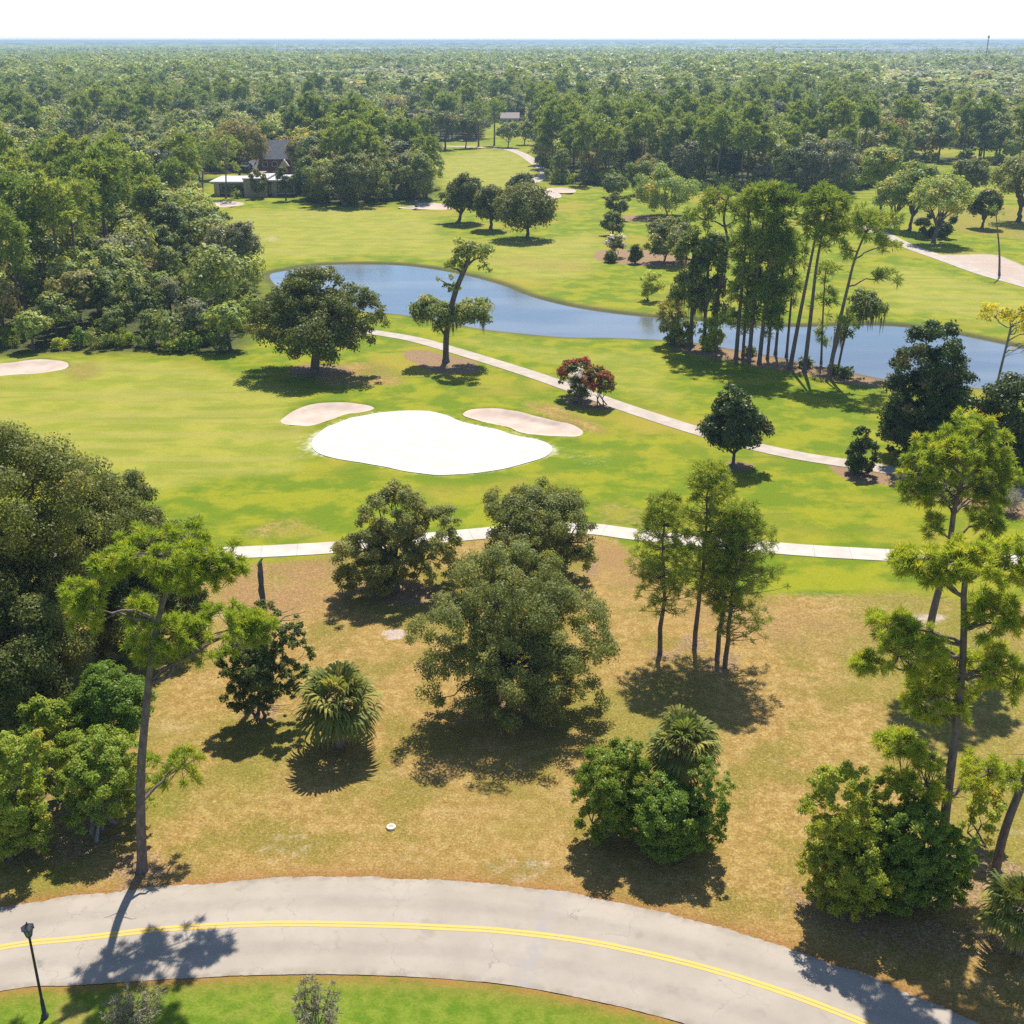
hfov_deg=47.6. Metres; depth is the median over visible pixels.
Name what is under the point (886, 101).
woodland tree
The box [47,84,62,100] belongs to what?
woodland pine
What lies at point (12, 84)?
woodland pine
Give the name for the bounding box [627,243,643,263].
bushy tree
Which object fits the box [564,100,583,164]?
woodland pine
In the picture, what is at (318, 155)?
woodland tree
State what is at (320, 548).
cart path
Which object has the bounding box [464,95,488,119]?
woodland tree
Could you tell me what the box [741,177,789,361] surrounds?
bank pine
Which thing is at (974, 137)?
woodland tree
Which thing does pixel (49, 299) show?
woodland tree
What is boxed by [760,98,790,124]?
woodland tree
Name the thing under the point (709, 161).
woodland tree
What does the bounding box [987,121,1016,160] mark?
woodland tree
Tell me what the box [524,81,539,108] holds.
woodland pine
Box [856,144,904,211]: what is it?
roadside tree
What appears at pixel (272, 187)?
flat roofed house
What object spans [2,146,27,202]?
woodland pine
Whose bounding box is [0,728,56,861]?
leafy shrub
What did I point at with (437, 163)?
woodland tree
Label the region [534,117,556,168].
woodland pine
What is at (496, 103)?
tall pine
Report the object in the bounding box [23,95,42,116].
woodland pine
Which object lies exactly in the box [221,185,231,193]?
window
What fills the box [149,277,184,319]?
woodland tree
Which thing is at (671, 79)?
woodland pine
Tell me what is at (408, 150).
woodland tree
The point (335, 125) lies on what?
woodland pine
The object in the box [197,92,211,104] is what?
woodland pine
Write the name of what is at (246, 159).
woodland tree
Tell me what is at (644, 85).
woodland tree
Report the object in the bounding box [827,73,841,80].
woodland pine
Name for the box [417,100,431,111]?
woodland pine
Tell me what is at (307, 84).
woodland pine
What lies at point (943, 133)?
woodland tree
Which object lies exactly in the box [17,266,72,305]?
woodland tree
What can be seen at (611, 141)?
woodland pine
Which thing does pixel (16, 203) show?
woodland pine
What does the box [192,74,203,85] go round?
woodland pine
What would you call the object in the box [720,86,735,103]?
woodland pine
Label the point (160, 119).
woodland tree
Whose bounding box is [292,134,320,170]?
woodland tree
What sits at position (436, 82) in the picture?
woodland pine
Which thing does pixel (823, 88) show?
woodland pine
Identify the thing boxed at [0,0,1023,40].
sky
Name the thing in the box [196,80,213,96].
woodland pine
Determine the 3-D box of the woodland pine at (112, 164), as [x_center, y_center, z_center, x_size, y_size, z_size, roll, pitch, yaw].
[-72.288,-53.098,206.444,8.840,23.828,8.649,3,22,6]
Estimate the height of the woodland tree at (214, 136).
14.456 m
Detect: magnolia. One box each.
[695,382,774,466]
[875,318,979,453]
[972,371,1023,471]
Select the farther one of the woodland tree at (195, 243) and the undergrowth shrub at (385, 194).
the undergrowth shrub at (385, 194)
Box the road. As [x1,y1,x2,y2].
[0,876,979,1023]
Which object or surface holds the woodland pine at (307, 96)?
on the ground
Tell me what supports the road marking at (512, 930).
on the road
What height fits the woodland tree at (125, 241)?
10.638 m
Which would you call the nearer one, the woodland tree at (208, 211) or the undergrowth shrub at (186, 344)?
the undergrowth shrub at (186, 344)
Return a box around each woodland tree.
[0,278,23,335]
[0,301,8,317]
[7,116,35,135]
[7,125,32,151]
[10,225,71,292]
[10,309,53,349]
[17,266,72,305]
[26,95,51,119]
[34,289,84,337]
[39,124,64,141]
[42,246,99,320]
[42,268,97,328]
[44,113,79,137]
[48,115,80,140]
[54,98,71,111]
[66,232,98,263]
[84,262,129,312]
[84,274,128,311]
[85,243,144,309]
[86,234,150,266]
[88,131,99,138]
[91,112,107,130]
[92,305,127,333]
[94,241,152,291]
[96,203,142,237]
[98,119,122,134]
[111,123,135,139]
[115,131,136,144]
[116,282,163,326]
[122,133,147,143]
[122,140,151,162]
[127,118,158,132]
[129,135,159,149]
[131,215,146,254]
[132,130,160,141]
[133,181,187,251]
[134,308,164,340]
[140,122,169,141]
[140,127,165,143]
[141,224,182,261]
[142,257,165,291]
[145,148,172,174]
[145,200,203,265]
[146,271,173,292]
[149,245,185,277]
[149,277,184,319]
[152,117,169,129]
[153,136,189,156]
[166,96,189,111]
[168,121,203,143]
[169,110,204,129]
[169,172,203,192]
[170,108,186,120]
[170,296,210,336]
[172,271,200,306]
[176,243,195,270]
[177,137,205,162]
[179,262,210,296]
[180,208,210,245]
[184,245,207,264]
[190,240,206,250]
[190,265,219,302]
[194,137,210,177]
[198,100,212,113]
[199,206,232,220]
[199,298,249,349]
[201,99,228,111]
[202,105,225,123]
[203,219,261,296]
[206,116,270,175]
[206,130,238,161]
[209,292,232,313]
[210,110,243,161]
[212,116,236,166]
[215,110,250,130]
[229,98,251,111]
[233,277,257,299]
[235,139,257,162]
[239,291,260,310]
[245,97,274,114]
[246,102,266,120]
[251,120,278,131]
[264,123,295,139]
[275,135,289,139]
[283,136,306,166]
[291,155,317,198]
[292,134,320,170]
[296,129,338,161]
[303,156,341,201]
[306,146,335,190]
[318,90,334,97]
[320,94,332,109]
[344,150,372,195]
[345,163,373,203]
[358,86,372,94]
[362,91,382,99]
[363,162,393,201]
[375,170,396,198]
[379,157,408,197]
[382,140,437,162]
[383,115,404,150]
[387,102,399,113]
[388,85,400,95]
[388,152,416,192]
[394,147,413,192]
[397,89,417,106]
[397,149,435,200]
[405,148,443,197]
[406,91,424,113]
[410,139,444,177]
[413,108,436,135]
[414,98,433,113]
[442,124,459,139]
[456,109,482,139]
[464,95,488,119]
[464,108,493,137]
[491,93,515,112]
[512,93,524,120]
[516,95,530,120]
[526,106,535,124]
[538,131,562,168]
[549,148,571,182]
[578,151,602,182]
[609,140,632,169]
[622,136,647,162]
[635,152,659,181]
[640,81,652,90]
[653,90,664,96]
[653,147,672,161]
[656,116,686,170]
[669,139,708,177]
[701,150,731,184]
[710,135,746,179]
[743,149,773,170]
[749,162,774,180]
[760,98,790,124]
[771,112,787,124]
[771,142,811,191]
[798,132,829,187]
[825,148,842,174]
[850,153,868,177]
[873,85,888,97]
[874,115,916,149]
[878,97,894,110]
[879,109,893,118]
[887,105,906,118]
[888,135,905,155]
[889,90,912,102]
[896,138,912,157]
[905,123,926,161]
[906,137,916,155]
[917,93,935,108]
[919,103,928,119]
[928,88,944,103]
[928,105,956,124]
[928,115,960,161]
[945,85,959,94]
[953,115,979,148]
[956,83,970,91]
[969,129,995,156]
[975,88,989,97]
[982,110,1013,152]
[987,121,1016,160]
[989,101,1010,122]
[997,87,1011,95]
[1002,135,1022,158]
[1006,96,1015,105]
[1010,104,1022,122]
[1013,95,1023,106]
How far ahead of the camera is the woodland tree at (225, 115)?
401.93 m
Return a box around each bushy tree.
[599,210,624,234]
[601,172,630,193]
[603,249,618,262]
[604,191,631,213]
[625,160,657,188]
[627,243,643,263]
[632,160,700,215]
[640,216,691,262]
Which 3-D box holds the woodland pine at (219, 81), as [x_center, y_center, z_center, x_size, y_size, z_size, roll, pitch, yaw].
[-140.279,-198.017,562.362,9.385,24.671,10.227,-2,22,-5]
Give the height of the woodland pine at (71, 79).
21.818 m
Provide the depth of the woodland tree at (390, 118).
378.38 m
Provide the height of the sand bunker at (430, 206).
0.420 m
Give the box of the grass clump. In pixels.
[1004,488,1023,515]
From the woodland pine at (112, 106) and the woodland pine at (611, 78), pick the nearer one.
the woodland pine at (112, 106)
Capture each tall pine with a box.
[55,513,281,874]
[186,140,221,190]
[206,132,243,198]
[463,98,490,146]
[487,95,507,144]
[843,529,1023,855]
[892,405,1023,634]
[988,754,1023,879]
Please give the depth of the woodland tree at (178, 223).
213.58 m
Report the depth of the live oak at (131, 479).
78.80 m
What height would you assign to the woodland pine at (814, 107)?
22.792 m
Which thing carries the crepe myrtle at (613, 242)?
on the ground
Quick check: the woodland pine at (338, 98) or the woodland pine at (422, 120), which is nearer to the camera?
the woodland pine at (422, 120)
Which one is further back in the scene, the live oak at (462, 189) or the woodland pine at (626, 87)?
the woodland pine at (626, 87)
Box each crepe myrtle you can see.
[556,356,593,396]
[566,366,594,403]
[579,365,616,405]
[603,233,627,254]
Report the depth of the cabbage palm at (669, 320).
162.77 m
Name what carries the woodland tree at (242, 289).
on the ground
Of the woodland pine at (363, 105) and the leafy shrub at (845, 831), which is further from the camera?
the woodland pine at (363, 105)
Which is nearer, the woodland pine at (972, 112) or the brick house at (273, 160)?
the brick house at (273, 160)
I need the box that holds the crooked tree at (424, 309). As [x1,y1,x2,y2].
[406,235,494,362]
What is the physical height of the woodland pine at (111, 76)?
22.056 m
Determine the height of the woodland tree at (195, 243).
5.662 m
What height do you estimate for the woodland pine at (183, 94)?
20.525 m
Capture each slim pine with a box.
[622,488,707,654]
[664,457,749,645]
[685,493,760,660]
[703,497,792,667]
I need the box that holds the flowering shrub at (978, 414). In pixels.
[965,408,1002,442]
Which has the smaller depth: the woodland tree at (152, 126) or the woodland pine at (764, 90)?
the woodland tree at (152, 126)
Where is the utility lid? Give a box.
[386,823,395,830]
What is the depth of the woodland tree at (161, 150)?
336.59 m
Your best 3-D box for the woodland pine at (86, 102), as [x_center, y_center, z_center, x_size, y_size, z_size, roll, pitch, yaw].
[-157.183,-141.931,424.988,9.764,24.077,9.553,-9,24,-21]
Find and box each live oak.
[0,419,158,729]
[0,577,97,745]
[64,467,214,672]
[241,264,392,373]
[301,152,388,205]
[329,478,463,596]
[403,110,414,121]
[403,538,621,734]
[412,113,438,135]
[430,110,460,149]
[435,172,483,222]
[455,117,477,147]
[473,184,505,229]
[481,476,598,586]
[491,179,558,238]
[494,121,521,146]
[505,172,534,192]
[518,119,533,144]
[792,137,860,185]
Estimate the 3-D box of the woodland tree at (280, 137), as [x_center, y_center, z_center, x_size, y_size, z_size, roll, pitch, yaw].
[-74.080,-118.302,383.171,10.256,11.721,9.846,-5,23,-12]
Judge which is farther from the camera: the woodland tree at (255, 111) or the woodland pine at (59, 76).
the woodland pine at (59, 76)
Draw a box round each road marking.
[0,921,874,1023]
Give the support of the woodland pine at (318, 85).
on the ground
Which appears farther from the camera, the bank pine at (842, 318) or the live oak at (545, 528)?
the bank pine at (842, 318)
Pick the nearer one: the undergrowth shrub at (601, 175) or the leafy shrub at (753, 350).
the leafy shrub at (753, 350)
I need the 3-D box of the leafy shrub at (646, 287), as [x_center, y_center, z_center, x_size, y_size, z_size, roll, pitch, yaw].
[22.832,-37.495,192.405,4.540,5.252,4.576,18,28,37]
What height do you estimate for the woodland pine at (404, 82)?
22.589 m
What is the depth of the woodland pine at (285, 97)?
559.71 m
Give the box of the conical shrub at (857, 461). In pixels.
[844,425,880,473]
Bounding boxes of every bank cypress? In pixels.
[666,226,712,346]
[686,230,732,348]
[831,286,889,368]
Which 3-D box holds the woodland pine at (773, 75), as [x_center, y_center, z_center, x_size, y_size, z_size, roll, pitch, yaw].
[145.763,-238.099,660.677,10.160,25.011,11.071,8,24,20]
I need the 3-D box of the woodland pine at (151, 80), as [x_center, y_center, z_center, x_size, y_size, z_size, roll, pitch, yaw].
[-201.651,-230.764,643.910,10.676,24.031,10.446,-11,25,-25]
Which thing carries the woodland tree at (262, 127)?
on the ground
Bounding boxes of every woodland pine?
[0,87,24,114]
[0,126,15,155]
[0,154,28,208]
[0,173,49,311]
[0,201,31,322]
[1,104,17,124]
[2,76,17,86]
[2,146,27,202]
[6,80,24,102]
[6,172,43,228]
[17,168,82,292]
[20,108,43,137]
[21,157,42,173]
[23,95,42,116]
[23,137,47,162]
[26,72,37,92]
[26,145,51,171]
[28,81,42,96]
[34,72,46,84]
[34,78,48,96]
[36,176,101,246]
[41,89,52,103]
[42,130,79,170]
[42,155,66,178]
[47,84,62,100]
[48,171,102,233]
[51,149,84,179]
[55,73,67,84]
[64,74,75,87]
[66,86,77,96]
[66,105,88,136]
[67,90,94,133]
[68,150,119,238]
[69,134,96,164]
[75,74,89,88]
[78,77,91,116]
[81,145,124,238]
[84,80,93,88]
[84,82,104,114]
[84,138,126,201]
[89,76,98,86]
[94,127,131,182]
[97,98,127,121]
[98,80,113,93]
[100,156,134,226]
[104,89,120,101]
[107,74,119,86]
[115,81,129,100]
[115,172,142,210]
[118,91,136,105]
[118,99,134,124]
[123,75,138,87]
[126,172,162,219]
[128,74,144,83]
[128,152,158,185]
[129,104,148,125]
[134,85,157,115]
[138,83,157,96]
[142,73,156,87]
[150,74,161,87]
[155,91,172,116]
[155,155,192,191]
[156,72,165,86]
[159,85,172,104]
[159,131,203,185]
[172,86,183,98]
[178,88,194,107]
[180,94,195,111]
[182,77,198,95]
[190,69,202,85]
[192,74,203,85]
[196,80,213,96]
[197,88,209,104]
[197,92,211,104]
[199,72,211,85]
[211,77,228,102]
[214,82,232,105]
[217,69,232,84]
[229,80,247,102]
[233,77,250,95]
[252,121,275,139]
[259,72,271,83]
[259,84,269,96]
[261,93,282,111]
[265,85,281,99]
[277,81,287,93]
[278,103,302,135]
[279,90,290,105]
[281,76,291,91]
[284,87,295,101]
[293,109,315,133]
[294,91,322,126]
[300,77,314,93]
[305,72,324,97]
[309,98,331,130]
[314,114,335,130]
[317,125,341,198]
[329,73,344,94]
[329,99,353,119]
[330,118,341,154]
[331,94,342,104]
[336,111,364,138]
[336,121,365,157]
[340,118,378,150]
[341,96,362,118]
[346,93,363,102]
[347,92,361,99]
[357,100,373,163]
[362,106,388,140]
[362,108,388,139]
[364,71,379,90]
[364,134,388,191]
[385,84,393,97]
[387,116,407,144]
[397,117,423,145]
[399,75,411,90]
[410,82,427,96]
[410,133,439,157]
[411,113,431,135]
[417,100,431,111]
[422,84,438,103]
[428,78,443,93]
[432,93,447,137]
[436,93,460,139]
[447,72,461,95]
[459,84,478,135]
[460,71,476,86]
[461,76,477,92]
[476,75,487,85]
[476,83,488,92]
[486,74,501,95]
[487,83,499,97]
[499,80,510,100]
[503,69,520,89]
[519,75,530,91]
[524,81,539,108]
[531,88,552,113]
[532,106,543,126]
[532,120,543,162]
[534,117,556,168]
[536,80,557,93]
[537,87,560,118]
[541,97,567,173]
[543,94,559,117]
[553,73,569,93]
[557,122,581,172]
[558,90,582,115]
[559,126,577,174]
[562,109,587,172]
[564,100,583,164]
[570,114,597,183]
[575,72,586,84]
[575,78,591,95]
[577,91,591,111]
[590,112,607,172]
[594,85,612,99]
[594,99,619,168]
[595,124,623,170]
[606,72,620,93]
[610,102,625,161]
[612,79,625,93]
[612,87,628,104]
[621,84,632,95]
[621,101,648,163]
[623,125,640,171]
[625,97,647,112]
[628,111,658,157]
[635,90,658,114]
[646,81,655,94]
[648,108,666,158]
[655,93,673,118]
[662,72,676,89]
[667,118,682,174]
[668,85,688,109]
[669,106,688,127]
[674,93,700,116]
[680,113,696,177]
[682,81,692,93]
[690,134,698,176]
[694,116,718,177]
[696,104,716,138]
[697,78,716,98]
[698,93,718,119]
[705,107,735,188]
[707,92,723,105]
[716,135,734,173]
[718,98,740,124]
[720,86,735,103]
[729,117,762,190]
[730,88,746,110]
[735,97,764,179]
[742,81,757,100]
[745,76,757,83]
[747,129,766,172]
[749,122,778,164]
[751,74,764,92]
[757,82,772,104]
[759,78,773,94]
[763,71,778,81]
[769,84,792,104]
[780,126,803,189]
[781,98,810,126]
[784,74,799,89]
[784,109,805,177]
[789,69,803,83]
[791,81,805,95]
[791,85,805,102]
[798,118,816,177]
[800,97,820,119]
[802,76,816,96]
[806,91,816,102]
[809,112,829,181]
[817,82,837,104]
[818,94,838,116]
[823,85,844,107]
[824,77,842,92]
[826,95,859,149]
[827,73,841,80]
[835,122,859,180]
[838,79,853,93]
[844,88,864,110]
[849,72,859,86]
[856,73,870,90]
[856,98,881,148]
[863,92,880,110]
[870,87,879,99]
[873,121,902,146]
[887,80,900,92]
[891,85,906,98]
[893,94,921,130]
[906,75,921,94]
[907,98,922,123]
[933,87,955,111]
[951,88,975,145]
[957,98,982,150]
[975,103,996,159]
[981,92,1005,157]
[1010,104,1023,155]
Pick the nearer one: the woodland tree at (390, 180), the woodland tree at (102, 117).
the woodland tree at (390, 180)
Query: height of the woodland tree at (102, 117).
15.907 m
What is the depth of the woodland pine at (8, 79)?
650.31 m
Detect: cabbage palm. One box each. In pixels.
[290,660,387,752]
[640,704,723,787]
[653,298,687,344]
[972,868,1023,954]
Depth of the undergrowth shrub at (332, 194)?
310.44 m
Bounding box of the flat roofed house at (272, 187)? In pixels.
[209,171,302,196]
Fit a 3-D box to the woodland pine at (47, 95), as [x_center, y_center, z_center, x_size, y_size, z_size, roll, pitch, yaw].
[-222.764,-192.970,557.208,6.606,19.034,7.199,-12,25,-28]
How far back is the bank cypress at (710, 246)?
157.61 m
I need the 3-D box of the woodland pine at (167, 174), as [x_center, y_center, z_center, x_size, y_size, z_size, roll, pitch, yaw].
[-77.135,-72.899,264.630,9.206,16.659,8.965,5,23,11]
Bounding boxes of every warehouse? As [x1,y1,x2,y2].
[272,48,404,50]
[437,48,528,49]
[686,48,848,51]
[848,48,935,52]
[938,48,1016,52]
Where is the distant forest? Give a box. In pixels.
[0,40,1023,306]
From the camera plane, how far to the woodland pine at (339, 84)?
657.75 m
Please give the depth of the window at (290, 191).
323.12 m
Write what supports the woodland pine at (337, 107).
on the ground
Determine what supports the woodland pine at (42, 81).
on the ground
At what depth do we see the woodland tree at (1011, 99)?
568.28 m
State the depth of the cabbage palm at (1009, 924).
53.72 m
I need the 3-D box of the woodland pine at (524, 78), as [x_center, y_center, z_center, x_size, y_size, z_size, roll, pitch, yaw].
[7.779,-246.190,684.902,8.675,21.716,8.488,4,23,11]
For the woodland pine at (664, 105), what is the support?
on the ground
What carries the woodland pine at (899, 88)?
on the ground
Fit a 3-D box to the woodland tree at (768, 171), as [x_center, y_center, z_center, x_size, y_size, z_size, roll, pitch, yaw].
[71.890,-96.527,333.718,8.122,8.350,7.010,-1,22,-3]
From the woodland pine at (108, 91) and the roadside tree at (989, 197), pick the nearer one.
the roadside tree at (989, 197)
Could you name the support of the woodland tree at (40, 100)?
on the ground
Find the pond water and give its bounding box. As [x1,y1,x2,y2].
[270,264,1023,388]
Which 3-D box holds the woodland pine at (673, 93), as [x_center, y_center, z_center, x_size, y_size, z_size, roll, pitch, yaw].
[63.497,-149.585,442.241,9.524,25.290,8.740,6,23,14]
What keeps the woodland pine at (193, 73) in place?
on the ground
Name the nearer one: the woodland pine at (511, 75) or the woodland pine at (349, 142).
the woodland pine at (349, 142)
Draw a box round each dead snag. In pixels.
[257,558,306,672]
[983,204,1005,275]
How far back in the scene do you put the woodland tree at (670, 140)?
353.44 m
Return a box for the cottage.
[500,111,519,123]
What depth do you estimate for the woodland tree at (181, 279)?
178.49 m
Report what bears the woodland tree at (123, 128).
on the ground
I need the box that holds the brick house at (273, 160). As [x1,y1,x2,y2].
[246,137,299,174]
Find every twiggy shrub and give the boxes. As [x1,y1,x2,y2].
[98,978,168,1023]
[289,974,343,1023]
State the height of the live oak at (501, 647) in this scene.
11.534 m
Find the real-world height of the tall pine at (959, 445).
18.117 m
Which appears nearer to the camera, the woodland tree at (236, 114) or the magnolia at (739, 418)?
the magnolia at (739, 418)
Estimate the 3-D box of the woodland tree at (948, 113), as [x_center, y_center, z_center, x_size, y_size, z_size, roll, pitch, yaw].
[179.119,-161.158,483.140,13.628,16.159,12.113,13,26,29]
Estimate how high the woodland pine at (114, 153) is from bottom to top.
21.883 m
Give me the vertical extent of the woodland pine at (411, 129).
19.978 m
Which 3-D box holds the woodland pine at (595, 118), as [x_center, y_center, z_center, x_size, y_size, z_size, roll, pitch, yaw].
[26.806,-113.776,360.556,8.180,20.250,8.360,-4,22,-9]
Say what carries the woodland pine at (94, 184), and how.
on the ground
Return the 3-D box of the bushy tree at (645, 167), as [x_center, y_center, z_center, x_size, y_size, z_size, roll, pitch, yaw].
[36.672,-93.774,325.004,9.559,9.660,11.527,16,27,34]
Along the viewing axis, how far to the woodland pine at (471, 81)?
625.79 m
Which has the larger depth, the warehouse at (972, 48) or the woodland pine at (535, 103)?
the warehouse at (972, 48)
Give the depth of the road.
55.11 m
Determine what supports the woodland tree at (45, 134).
on the ground
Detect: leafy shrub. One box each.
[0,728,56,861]
[12,692,77,801]
[44,720,158,842]
[65,657,157,737]
[213,599,316,722]
[229,184,241,193]
[229,188,242,197]
[569,735,665,846]
[630,755,737,863]
[639,269,666,300]
[659,310,698,345]
[697,323,726,350]
[745,345,757,354]
[795,759,906,922]
[796,356,815,366]
[826,362,840,373]
[837,765,918,906]
[838,366,854,377]
[867,794,981,916]
[888,449,918,470]
[945,486,963,502]
[955,769,1009,848]
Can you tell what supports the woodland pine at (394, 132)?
on the ground
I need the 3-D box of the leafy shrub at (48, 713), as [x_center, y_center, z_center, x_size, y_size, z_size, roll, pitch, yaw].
[-25.815,13.324,64.623,3.667,7.197,3.574,-17,28,-36]
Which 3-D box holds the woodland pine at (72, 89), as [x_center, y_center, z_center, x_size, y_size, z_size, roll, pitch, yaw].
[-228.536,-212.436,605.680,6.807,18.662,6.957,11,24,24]
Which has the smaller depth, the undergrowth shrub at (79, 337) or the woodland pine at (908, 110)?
the undergrowth shrub at (79, 337)
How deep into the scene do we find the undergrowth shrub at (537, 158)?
400.51 m
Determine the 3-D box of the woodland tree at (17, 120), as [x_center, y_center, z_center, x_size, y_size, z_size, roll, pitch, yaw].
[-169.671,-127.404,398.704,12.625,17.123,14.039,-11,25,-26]
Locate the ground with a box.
[0,113,1023,1023]
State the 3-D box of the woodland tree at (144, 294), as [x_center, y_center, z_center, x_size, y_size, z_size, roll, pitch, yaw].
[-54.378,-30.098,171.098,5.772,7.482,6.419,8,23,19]
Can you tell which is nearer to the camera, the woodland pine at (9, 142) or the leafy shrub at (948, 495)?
the leafy shrub at (948, 495)
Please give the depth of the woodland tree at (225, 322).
159.48 m
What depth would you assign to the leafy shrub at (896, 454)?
117.08 m
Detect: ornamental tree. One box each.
[247,168,268,198]
[275,166,293,200]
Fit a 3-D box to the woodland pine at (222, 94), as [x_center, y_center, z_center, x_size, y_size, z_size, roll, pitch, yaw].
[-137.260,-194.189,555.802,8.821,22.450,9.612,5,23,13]
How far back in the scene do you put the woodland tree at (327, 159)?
308.19 m
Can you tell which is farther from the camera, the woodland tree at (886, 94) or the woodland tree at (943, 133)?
the woodland tree at (886, 94)
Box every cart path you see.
[54,522,1019,564]
[366,330,1023,498]
[441,146,550,182]
[855,226,1023,286]
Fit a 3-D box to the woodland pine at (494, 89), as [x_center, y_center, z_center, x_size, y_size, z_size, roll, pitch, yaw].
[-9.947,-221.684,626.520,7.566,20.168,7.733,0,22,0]
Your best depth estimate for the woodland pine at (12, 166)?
218.80 m
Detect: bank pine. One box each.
[680,181,752,349]
[699,309,734,360]
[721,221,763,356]
[726,181,768,359]
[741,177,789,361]
[751,227,797,359]
[756,180,805,364]
[773,225,801,355]
[784,233,811,357]
[787,178,855,368]
[801,191,851,372]
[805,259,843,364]
[825,310,859,382]
[826,200,907,377]
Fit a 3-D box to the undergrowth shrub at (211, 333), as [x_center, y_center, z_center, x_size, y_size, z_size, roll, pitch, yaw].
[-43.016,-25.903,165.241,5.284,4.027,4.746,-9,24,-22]
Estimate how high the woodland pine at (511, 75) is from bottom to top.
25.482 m
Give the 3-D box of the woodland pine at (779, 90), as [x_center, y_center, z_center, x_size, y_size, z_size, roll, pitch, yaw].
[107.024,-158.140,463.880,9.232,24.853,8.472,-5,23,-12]
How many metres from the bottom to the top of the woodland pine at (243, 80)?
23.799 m
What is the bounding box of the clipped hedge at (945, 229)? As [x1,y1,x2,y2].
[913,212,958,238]
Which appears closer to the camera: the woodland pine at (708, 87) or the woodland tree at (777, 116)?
the woodland tree at (777, 116)
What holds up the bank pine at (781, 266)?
on the ground
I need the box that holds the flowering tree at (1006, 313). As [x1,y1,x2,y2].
[976,301,1023,380]
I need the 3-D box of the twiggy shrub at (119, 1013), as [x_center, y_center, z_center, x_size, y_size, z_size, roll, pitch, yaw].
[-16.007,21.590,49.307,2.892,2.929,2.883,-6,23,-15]
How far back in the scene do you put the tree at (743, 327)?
155.22 m
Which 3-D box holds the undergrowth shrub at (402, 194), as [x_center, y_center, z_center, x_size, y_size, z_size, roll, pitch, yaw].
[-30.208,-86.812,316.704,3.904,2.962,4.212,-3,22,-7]
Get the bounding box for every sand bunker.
[0,359,68,375]
[215,201,243,206]
[280,402,373,425]
[398,203,449,209]
[463,408,582,436]
[545,191,560,198]
[546,188,575,192]
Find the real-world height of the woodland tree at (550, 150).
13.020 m
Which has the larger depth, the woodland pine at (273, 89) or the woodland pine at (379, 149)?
the woodland pine at (273, 89)
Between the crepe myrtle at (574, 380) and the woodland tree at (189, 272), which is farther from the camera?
the woodland tree at (189, 272)
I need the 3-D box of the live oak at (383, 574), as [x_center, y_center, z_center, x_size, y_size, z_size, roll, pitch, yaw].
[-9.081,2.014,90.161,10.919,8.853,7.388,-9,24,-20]
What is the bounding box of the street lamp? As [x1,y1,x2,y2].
[21,922,48,1019]
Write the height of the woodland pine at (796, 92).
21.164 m
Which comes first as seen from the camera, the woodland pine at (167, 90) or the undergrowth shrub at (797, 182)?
the undergrowth shrub at (797, 182)
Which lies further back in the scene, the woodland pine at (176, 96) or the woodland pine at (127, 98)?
the woodland pine at (176, 96)
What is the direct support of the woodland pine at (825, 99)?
on the ground
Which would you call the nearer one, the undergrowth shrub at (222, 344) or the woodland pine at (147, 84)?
the undergrowth shrub at (222, 344)
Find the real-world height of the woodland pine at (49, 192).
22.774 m
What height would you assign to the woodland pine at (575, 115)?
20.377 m
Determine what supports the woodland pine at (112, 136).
on the ground
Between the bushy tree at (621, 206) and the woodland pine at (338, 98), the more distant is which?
the woodland pine at (338, 98)
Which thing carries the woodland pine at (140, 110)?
on the ground
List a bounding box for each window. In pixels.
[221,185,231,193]
[234,185,243,193]
[278,185,284,193]
[286,185,294,193]
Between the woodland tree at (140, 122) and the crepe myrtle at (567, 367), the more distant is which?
the woodland tree at (140, 122)
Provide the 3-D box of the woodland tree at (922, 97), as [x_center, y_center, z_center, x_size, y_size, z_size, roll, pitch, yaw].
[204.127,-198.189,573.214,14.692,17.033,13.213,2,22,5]
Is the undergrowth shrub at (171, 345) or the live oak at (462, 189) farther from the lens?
the live oak at (462, 189)
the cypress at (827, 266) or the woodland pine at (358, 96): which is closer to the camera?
the cypress at (827, 266)
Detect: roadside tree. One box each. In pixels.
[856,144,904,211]
[871,159,921,227]
[898,162,944,230]
[907,170,977,243]
[949,156,992,195]
[966,188,1003,228]
[988,154,1023,222]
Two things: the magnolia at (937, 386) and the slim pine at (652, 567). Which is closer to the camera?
the slim pine at (652, 567)
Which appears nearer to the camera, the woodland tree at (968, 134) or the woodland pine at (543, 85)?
the woodland tree at (968, 134)
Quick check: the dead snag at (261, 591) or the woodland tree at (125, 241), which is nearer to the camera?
the dead snag at (261, 591)
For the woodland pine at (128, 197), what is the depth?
238.52 m
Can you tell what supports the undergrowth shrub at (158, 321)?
on the ground
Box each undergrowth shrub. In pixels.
[0,321,26,341]
[0,333,20,347]
[50,337,71,350]
[67,326,89,346]
[85,327,111,349]
[109,328,134,345]
[133,328,156,348]
[148,307,198,341]
[160,337,182,351]
[175,330,202,352]
[192,319,218,343]
[205,159,222,170]
[209,333,230,351]
[237,309,255,330]
[301,185,312,199]
[306,184,329,201]
[331,184,362,201]
[367,182,392,200]
[394,189,406,198]
[533,153,546,163]
[537,157,554,168]
[543,166,560,177]
[549,171,565,182]
[559,171,577,183]
[578,167,598,183]
[592,169,611,183]
[619,167,633,180]
[672,156,692,176]
[688,169,709,180]
[696,180,710,189]
[709,168,734,186]
[721,176,741,189]
[740,175,764,188]
[750,177,771,185]
[787,177,803,191]
[838,179,853,191]
[846,174,864,189]
[862,175,874,186]
[883,170,896,179]
[920,149,939,161]
[955,153,969,160]
[959,148,974,158]
[985,152,1004,163]

